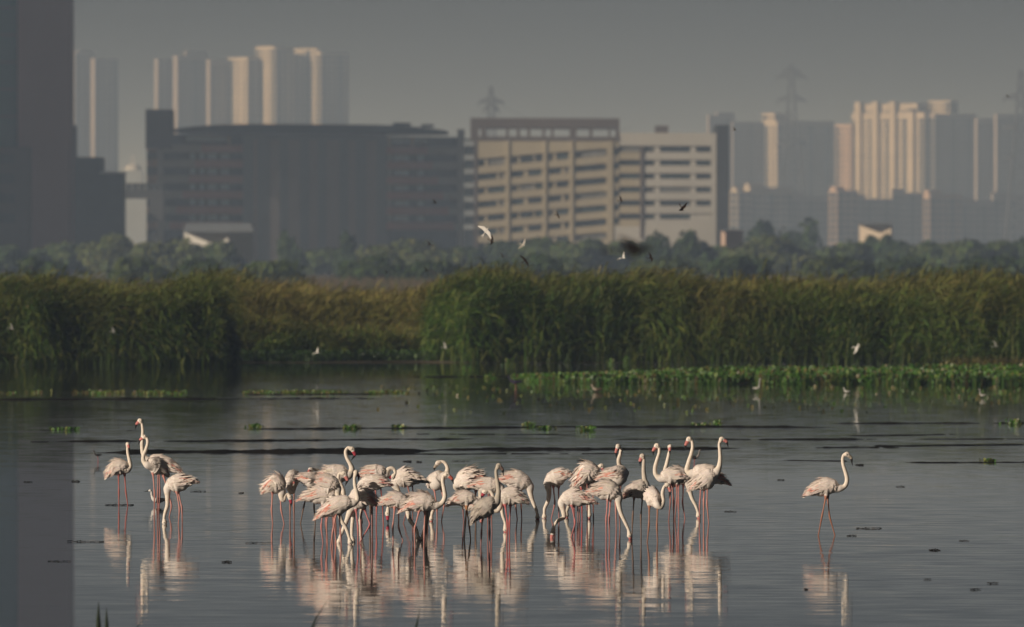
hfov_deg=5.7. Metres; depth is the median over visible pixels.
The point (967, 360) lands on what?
spit grass
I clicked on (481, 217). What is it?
window
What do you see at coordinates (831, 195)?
window
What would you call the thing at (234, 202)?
window
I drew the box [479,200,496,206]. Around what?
window
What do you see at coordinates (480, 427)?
mud bar
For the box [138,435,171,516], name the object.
flamingo
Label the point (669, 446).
flamingo
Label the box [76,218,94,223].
window
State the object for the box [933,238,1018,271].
acacia tree
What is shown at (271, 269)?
thorn shrub
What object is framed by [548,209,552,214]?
window
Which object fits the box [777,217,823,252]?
acacia tree
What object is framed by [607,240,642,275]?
acacia tree
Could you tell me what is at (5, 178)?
window
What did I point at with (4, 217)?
window
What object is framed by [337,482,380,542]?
flamingo
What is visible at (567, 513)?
flamingo
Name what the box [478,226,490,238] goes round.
tern
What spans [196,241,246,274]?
acacia tree
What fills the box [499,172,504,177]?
window
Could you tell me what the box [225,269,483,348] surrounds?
reed bed
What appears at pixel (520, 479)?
flamingo
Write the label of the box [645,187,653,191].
window
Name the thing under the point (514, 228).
window
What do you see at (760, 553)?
water
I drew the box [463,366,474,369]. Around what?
water plant
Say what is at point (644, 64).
sky
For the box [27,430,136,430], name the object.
mud bar
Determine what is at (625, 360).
water plant
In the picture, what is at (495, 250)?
acacia tree
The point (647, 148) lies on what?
window
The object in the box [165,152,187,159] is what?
window
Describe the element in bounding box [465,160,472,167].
window
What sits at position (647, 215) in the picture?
window
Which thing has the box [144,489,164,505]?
stilt
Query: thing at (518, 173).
window
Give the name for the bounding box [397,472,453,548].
flamingo
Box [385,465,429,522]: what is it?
flamingo
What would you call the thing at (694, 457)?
stilt
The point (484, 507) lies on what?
flamingo
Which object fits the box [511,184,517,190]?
window
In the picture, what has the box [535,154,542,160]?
window
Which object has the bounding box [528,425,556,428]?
water plant
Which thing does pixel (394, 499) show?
flamingo
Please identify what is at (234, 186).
window
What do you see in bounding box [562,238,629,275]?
acacia tree
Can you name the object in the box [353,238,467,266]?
acacia tree
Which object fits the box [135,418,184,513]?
flamingo
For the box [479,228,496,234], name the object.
window
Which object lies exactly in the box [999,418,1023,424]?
water plant
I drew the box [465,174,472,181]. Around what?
window
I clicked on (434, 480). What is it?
flamingo
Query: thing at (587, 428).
water plant
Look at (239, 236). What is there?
building
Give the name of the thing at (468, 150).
window
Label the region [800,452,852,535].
flamingo
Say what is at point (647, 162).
window
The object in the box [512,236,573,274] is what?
acacia tree
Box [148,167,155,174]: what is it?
window
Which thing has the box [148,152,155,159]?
window
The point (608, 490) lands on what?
flamingo
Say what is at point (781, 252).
acacia tree
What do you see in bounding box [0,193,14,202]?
window
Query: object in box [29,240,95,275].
acacia tree
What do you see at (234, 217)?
window
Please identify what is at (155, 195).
skybridge
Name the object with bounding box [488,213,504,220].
window
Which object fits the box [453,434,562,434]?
mud bar
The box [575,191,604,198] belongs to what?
window
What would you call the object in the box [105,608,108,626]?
reed blade
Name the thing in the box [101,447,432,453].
mud bar
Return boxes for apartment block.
[730,187,752,247]
[743,184,792,236]
[793,193,828,249]
[829,187,857,246]
[858,195,894,241]
[891,189,924,245]
[923,190,962,243]
[963,196,993,244]
[991,192,1023,242]
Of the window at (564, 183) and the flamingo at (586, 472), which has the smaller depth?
the flamingo at (586, 472)
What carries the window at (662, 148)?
in the office building at (518, 188)
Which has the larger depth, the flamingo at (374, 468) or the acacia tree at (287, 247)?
the acacia tree at (287, 247)
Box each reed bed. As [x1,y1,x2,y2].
[0,261,263,365]
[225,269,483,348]
[411,257,1023,364]
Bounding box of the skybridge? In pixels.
[126,183,164,221]
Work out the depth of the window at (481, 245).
2323.75 m
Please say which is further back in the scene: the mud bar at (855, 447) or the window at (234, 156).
the window at (234, 156)
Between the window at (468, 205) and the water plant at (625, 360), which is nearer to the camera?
the water plant at (625, 360)
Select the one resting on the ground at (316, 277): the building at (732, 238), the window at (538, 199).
the building at (732, 238)
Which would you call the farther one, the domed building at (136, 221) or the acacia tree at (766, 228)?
the domed building at (136, 221)
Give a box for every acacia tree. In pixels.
[0,244,51,276]
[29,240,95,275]
[75,232,133,273]
[130,236,205,272]
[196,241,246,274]
[275,230,298,263]
[301,247,361,274]
[331,228,356,276]
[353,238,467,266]
[441,246,486,271]
[481,240,521,268]
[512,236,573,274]
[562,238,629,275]
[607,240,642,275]
[635,229,673,264]
[668,245,732,276]
[671,229,712,275]
[721,235,819,277]
[744,219,776,241]
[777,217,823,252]
[811,239,869,265]
[863,232,893,244]
[865,239,910,263]
[905,239,954,265]
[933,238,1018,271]
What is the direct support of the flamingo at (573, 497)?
in the water
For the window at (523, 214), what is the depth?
2326.58 m
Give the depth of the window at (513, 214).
2325.45 m
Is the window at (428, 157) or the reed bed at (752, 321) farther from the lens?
the window at (428, 157)
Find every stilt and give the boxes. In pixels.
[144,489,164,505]
[692,450,701,465]
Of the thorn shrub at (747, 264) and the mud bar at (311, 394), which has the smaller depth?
the mud bar at (311, 394)
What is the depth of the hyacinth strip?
297.06 m
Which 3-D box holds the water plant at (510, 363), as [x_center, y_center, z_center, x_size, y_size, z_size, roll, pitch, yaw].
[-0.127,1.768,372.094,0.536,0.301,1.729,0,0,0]
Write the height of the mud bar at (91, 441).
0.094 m
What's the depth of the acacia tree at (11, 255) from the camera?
1827.85 m
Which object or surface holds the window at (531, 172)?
in the office building at (518, 188)
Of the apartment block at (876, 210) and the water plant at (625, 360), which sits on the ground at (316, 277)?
the apartment block at (876, 210)
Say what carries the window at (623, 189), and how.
in the office building at (518, 188)
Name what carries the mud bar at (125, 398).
on the water
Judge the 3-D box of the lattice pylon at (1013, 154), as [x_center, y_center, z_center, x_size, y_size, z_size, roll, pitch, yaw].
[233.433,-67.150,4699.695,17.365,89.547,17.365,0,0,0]
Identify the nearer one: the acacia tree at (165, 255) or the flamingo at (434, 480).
the flamingo at (434, 480)
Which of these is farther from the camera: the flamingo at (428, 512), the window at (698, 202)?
the window at (698, 202)
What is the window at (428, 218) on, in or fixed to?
in the office building at (314, 186)
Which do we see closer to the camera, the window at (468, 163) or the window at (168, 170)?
the window at (468, 163)
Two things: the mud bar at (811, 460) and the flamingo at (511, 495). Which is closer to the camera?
the flamingo at (511, 495)
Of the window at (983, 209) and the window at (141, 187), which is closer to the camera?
the window at (141, 187)
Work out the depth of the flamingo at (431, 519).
154.09 m
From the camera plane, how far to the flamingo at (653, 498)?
142.99 m
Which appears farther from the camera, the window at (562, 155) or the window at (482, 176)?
the window at (562, 155)
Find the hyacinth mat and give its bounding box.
[510,361,1023,384]
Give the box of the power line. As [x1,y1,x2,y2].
[808,132,1001,156]
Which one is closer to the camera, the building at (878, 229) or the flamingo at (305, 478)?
the flamingo at (305, 478)
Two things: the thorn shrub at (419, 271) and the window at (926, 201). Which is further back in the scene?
the window at (926, 201)
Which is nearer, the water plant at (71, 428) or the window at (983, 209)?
the water plant at (71, 428)
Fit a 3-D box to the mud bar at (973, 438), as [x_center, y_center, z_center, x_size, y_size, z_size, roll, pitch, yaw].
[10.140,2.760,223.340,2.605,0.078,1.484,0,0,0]
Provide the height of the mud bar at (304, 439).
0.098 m
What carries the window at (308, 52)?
in the apartment tower at (274, 85)
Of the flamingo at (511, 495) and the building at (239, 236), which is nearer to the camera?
the flamingo at (511, 495)
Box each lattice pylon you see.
[478,86,503,135]
[776,63,806,192]
[1003,70,1023,241]
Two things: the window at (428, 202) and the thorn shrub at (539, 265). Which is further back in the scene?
the window at (428, 202)
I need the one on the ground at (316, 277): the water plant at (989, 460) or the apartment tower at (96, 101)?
the apartment tower at (96, 101)
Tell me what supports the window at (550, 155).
in the office building at (518, 188)
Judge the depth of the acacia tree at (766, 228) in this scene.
2198.80 m
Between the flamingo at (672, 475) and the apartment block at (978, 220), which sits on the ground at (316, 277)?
the apartment block at (978, 220)
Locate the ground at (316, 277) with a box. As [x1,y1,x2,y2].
[3,272,991,362]
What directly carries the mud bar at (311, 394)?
on the water
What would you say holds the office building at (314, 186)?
on the ground at (316, 277)
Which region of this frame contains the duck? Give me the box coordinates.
[589,384,603,391]
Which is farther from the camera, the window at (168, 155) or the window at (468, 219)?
the window at (168, 155)
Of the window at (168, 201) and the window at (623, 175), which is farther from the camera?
the window at (168, 201)
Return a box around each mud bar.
[0,397,382,399]
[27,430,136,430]
[32,440,132,441]
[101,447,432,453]
[149,438,463,441]
[244,393,370,394]
[262,426,528,429]
[348,453,623,454]
[418,376,502,377]
[434,447,737,449]
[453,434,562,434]
[530,425,835,427]
[615,438,863,439]
[781,460,844,460]
[815,447,897,447]
[833,422,1023,423]
[850,434,953,435]
[874,444,1023,446]
[904,461,1023,462]
[932,438,1000,439]
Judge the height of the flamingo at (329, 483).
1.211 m
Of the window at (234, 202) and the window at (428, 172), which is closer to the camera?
the window at (234, 202)
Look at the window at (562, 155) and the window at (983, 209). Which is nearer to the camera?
the window at (562, 155)
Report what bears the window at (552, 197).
in the office building at (518, 188)
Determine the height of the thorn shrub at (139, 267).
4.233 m
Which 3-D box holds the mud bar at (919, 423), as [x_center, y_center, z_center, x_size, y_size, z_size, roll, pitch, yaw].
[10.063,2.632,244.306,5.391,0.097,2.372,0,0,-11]
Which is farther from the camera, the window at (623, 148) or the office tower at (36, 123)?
the window at (623, 148)
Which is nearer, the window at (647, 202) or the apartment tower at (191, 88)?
the window at (647, 202)
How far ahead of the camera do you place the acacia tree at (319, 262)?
2009.15 m
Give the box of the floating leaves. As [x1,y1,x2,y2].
[367,385,1020,413]
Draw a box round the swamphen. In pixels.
[503,375,522,390]
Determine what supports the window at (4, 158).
in the office tower at (36, 123)
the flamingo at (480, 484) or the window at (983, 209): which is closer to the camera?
the flamingo at (480, 484)
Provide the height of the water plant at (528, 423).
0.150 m
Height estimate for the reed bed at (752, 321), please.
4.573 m
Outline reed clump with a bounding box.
[249,324,357,355]
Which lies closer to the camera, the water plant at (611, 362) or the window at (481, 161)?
the water plant at (611, 362)
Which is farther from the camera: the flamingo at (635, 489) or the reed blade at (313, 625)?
the flamingo at (635, 489)
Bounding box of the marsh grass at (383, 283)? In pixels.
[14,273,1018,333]
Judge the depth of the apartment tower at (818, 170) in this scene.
6115.90 m
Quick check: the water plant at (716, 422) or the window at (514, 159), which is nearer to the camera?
the water plant at (716, 422)
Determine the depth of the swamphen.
301.87 m
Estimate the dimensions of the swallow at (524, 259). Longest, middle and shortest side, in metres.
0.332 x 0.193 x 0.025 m
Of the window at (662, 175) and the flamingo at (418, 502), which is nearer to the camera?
the flamingo at (418, 502)
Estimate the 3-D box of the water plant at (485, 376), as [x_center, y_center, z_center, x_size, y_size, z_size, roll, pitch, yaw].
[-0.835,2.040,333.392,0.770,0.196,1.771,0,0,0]
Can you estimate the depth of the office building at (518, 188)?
2329.55 m
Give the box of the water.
[0,363,1023,626]
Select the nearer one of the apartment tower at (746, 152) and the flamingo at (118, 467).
the flamingo at (118, 467)
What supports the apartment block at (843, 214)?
on the ground at (316, 277)
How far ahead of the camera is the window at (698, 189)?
2336.26 m
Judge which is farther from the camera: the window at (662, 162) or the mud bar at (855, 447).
the window at (662, 162)
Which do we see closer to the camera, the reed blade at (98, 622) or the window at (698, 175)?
the reed blade at (98, 622)
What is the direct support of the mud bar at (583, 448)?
on the water
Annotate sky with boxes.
[74,0,1023,199]
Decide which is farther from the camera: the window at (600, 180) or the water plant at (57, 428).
the window at (600, 180)
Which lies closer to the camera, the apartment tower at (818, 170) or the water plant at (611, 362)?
the water plant at (611, 362)
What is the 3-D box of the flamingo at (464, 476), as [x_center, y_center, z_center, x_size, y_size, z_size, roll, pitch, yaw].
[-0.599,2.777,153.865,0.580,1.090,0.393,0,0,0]
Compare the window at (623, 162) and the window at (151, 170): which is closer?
the window at (623, 162)
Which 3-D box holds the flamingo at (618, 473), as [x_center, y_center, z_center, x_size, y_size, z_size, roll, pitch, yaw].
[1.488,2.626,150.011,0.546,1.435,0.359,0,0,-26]
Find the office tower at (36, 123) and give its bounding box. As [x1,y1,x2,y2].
[0,0,73,274]
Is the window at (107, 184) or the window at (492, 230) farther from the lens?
the window at (492, 230)
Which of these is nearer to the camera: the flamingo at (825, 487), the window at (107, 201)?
the flamingo at (825, 487)
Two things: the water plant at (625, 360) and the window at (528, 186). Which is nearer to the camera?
the water plant at (625, 360)
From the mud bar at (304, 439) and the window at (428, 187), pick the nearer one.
the mud bar at (304, 439)
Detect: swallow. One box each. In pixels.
[520,255,528,266]
[599,237,652,257]
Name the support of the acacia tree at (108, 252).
on the ground at (316, 277)
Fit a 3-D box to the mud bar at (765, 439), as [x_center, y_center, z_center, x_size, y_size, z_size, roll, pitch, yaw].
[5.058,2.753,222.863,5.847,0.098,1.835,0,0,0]
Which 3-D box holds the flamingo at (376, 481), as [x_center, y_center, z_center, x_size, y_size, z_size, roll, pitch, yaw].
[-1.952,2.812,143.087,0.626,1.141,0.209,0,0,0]
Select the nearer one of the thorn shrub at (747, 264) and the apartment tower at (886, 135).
the thorn shrub at (747, 264)
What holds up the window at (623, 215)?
in the office building at (518, 188)
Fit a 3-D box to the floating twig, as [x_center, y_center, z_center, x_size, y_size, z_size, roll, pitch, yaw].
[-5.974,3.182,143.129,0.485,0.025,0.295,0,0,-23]
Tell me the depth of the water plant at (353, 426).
236.20 m
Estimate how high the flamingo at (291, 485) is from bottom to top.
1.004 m
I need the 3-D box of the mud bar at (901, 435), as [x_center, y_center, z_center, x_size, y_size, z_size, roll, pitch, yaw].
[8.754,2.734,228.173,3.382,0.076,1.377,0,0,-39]
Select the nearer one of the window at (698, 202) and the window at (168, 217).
the window at (698, 202)
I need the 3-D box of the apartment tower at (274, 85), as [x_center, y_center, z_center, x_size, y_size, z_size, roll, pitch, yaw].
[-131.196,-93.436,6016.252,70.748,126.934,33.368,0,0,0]
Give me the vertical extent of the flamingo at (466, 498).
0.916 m
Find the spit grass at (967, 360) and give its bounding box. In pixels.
[931,354,1023,364]
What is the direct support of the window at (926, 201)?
in the apartment block at (942, 218)
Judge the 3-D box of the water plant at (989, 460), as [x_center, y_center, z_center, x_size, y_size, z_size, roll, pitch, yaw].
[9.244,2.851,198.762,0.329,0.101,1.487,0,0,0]
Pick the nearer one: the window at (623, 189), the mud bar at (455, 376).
the mud bar at (455, 376)
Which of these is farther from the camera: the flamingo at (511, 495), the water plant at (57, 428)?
the water plant at (57, 428)
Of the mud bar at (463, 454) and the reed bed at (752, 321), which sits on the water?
the mud bar at (463, 454)
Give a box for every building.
[74,125,126,272]
[123,155,146,246]
[145,109,464,261]
[182,223,254,264]
[464,118,728,248]
[718,229,743,248]
[858,222,893,241]
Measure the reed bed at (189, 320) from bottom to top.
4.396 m
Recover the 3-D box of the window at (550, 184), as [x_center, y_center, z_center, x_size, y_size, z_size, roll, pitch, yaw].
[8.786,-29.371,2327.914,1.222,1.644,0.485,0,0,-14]
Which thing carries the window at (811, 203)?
in the apartment block at (816, 208)
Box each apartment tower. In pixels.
[74,50,118,171]
[154,50,228,134]
[228,46,348,123]
[707,112,764,228]
[762,113,834,196]
[835,124,854,190]
[852,102,930,198]
[928,100,1023,199]
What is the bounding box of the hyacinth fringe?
[177,349,454,361]
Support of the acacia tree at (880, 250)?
on the ground at (316, 277)
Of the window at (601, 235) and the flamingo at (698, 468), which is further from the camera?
the window at (601, 235)
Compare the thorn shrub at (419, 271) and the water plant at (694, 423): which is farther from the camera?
the thorn shrub at (419, 271)
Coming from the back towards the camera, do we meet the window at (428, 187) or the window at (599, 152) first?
the window at (428, 187)
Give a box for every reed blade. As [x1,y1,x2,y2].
[96,601,100,626]
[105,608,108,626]
[311,600,327,626]
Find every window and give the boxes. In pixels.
[0,154,14,163]
[0,173,14,183]
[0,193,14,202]
[0,213,14,222]
[74,55,117,170]
[76,167,94,172]
[76,184,94,189]
[76,201,94,206]
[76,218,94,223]
[105,182,118,187]
[105,199,118,204]
[105,216,118,221]
[126,185,131,189]
[139,185,144,189]
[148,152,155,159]
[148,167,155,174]
[148,214,155,221]
[152,185,157,189]
[158,60,226,134]
[158,185,163,189]
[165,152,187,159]
[165,167,187,174]
[165,183,187,190]
[165,198,187,205]
[165,214,187,221]
[229,50,347,122]
[231,153,240,159]
[231,168,240,175]
[231,183,240,190]
[231,199,240,205]
[231,214,240,221]
[426,155,455,160]
[426,170,455,175]
[426,185,455,190]
[426,200,455,205]
[426,216,455,221]
[465,147,472,153]
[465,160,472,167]
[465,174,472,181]
[465,188,472,195]
[465,202,472,209]
[465,216,472,223]
[465,230,472,237]
[479,159,484,165]
[479,172,496,179]
[479,187,484,193]
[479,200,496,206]
[479,215,484,220]
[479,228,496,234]
[479,242,484,248]
[488,157,504,164]
[488,185,504,192]
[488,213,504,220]
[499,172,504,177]
[499,199,504,205]
[499,227,504,232]
[511,156,517,162]
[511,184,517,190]
[511,212,517,218]
[512,170,523,176]
[512,198,523,204]
[512,225,523,231]
[520,155,532,162]
[520,183,532,189]
[520,211,532,217]
[528,169,541,175]
[528,196,541,202]
[528,224,541,230]
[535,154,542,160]
[535,182,542,188]
[535,210,542,216]
[548,153,552,159]
[548,181,552,187]
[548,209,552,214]
[549,167,560,173]
[549,195,560,201]
[549,222,560,228]
[556,152,568,159]
[556,180,568,186]
[556,208,568,214]
[556,235,568,240]
[575,149,604,157]
[575,163,604,171]
[575,177,604,185]
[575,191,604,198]
[575,205,604,212]
[575,218,604,226]
[575,232,604,240]
[621,146,638,150]
[621,160,638,164]
[621,173,638,178]
[621,187,638,191]
[621,200,638,205]
[621,213,638,217]
[645,146,653,150]
[645,160,653,164]
[645,173,653,178]
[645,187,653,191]
[645,200,653,205]
[645,213,653,218]
[660,146,689,151]
[660,160,689,164]
[660,173,689,177]
[660,187,689,191]
[660,200,689,203]
[660,213,689,217]
[696,146,710,151]
[696,160,710,163]
[696,173,710,177]
[696,187,710,191]
[696,200,710,204]
[730,193,750,247]
[793,201,828,247]
[829,193,856,246]
[858,200,893,241]
[893,196,922,244]
[924,199,960,241]
[963,206,992,242]
[994,201,1021,242]
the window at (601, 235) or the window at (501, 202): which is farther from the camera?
the window at (601, 235)
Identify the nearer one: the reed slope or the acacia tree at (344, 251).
the reed slope
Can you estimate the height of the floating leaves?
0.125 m
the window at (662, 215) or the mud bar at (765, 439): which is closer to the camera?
the mud bar at (765, 439)
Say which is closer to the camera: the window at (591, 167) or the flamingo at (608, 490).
the flamingo at (608, 490)
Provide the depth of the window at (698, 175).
2336.26 m
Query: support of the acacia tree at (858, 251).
on the ground at (316, 277)
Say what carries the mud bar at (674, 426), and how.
on the water
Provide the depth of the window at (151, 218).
2371.89 m
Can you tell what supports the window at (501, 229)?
in the office building at (518, 188)
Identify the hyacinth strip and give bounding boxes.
[0,389,408,394]
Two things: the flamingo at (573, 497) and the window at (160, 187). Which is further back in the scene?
the window at (160, 187)
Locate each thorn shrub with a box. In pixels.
[11,255,70,281]
[106,256,175,284]
[232,259,306,283]
[335,252,412,282]
[405,259,471,284]
[486,252,583,281]
[624,256,704,284]
[706,254,774,281]
[800,255,875,281]
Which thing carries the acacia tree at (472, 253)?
on the ground at (316, 277)
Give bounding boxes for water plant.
[49,426,64,429]
[65,426,79,429]
[245,423,265,428]
[338,424,360,428]
[391,424,405,427]
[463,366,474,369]
[475,373,497,378]
[501,358,514,365]
[521,421,535,426]
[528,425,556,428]
[575,425,595,430]
[607,358,614,364]
[623,356,631,362]
[691,422,720,425]
[709,420,723,424]
[979,458,995,461]
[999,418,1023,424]
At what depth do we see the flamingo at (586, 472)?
155.28 m
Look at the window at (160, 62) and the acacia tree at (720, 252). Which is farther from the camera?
the window at (160, 62)
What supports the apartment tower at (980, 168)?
on the ground at (316, 277)
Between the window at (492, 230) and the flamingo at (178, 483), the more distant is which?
the window at (492, 230)
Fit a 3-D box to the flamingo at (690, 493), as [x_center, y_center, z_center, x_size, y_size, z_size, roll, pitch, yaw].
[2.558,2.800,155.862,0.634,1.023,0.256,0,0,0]
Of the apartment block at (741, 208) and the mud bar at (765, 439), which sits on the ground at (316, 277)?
the apartment block at (741, 208)
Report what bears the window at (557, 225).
in the office building at (518, 188)
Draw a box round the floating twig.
[68,540,103,541]
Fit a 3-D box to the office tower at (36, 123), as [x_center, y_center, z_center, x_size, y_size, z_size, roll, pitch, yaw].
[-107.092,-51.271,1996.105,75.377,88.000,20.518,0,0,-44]
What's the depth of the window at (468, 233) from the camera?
2323.18 m
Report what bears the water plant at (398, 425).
on the water
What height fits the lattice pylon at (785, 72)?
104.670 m
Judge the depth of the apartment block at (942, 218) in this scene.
5006.36 m
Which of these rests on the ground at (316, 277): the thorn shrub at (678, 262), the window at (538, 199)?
the thorn shrub at (678, 262)
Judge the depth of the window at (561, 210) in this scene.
2328.29 m
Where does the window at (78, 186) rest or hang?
in the stepped building at (99, 202)
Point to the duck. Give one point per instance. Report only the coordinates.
(597, 389)
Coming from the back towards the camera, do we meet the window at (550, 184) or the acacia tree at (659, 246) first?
the window at (550, 184)
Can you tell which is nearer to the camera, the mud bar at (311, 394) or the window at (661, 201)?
the mud bar at (311, 394)
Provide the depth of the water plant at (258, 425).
237.60 m
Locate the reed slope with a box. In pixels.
[224,306,457,354]
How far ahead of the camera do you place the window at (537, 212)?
2327.15 m
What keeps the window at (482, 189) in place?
in the office building at (518, 188)
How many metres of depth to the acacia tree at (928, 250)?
1826.84 m
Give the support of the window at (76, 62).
in the apartment tower at (96, 101)
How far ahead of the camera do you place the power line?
5599.51 m
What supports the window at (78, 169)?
in the stepped building at (99, 202)
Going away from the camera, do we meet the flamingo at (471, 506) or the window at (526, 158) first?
the flamingo at (471, 506)
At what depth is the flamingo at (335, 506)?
140.94 m
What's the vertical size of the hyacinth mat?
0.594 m
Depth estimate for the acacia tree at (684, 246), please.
1698.23 m
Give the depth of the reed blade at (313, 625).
100.02 m
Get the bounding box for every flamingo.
[103,442,131,505]
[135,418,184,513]
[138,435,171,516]
[162,473,199,523]
[258,469,292,523]
[285,469,298,522]
[293,467,319,523]
[294,471,348,542]
[313,470,359,545]
[313,471,352,544]
[314,446,355,529]
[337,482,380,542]
[350,474,394,541]
[358,477,370,524]
[359,463,396,524]
[377,490,420,540]
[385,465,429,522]
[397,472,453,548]
[405,489,431,539]
[425,460,449,521]
[426,491,434,521]
[444,489,494,538]
[453,462,487,521]
[463,491,480,530]
[466,476,506,531]
[469,463,503,546]
[480,484,530,541]
[498,468,539,518]
[542,467,572,518]
[550,487,599,537]
[566,483,579,517]
[568,458,603,518]
[580,482,594,518]
[583,478,631,538]
[594,444,628,528]
[621,453,649,537]
[643,482,670,541]
[652,443,689,520]
[663,444,683,519]
[671,464,700,518]
[684,436,731,522]
[685,437,727,522]
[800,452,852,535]
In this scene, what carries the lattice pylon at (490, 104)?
on the ground at (316, 277)
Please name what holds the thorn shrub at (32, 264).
on the ground at (316, 277)
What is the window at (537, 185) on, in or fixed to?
in the office building at (518, 188)

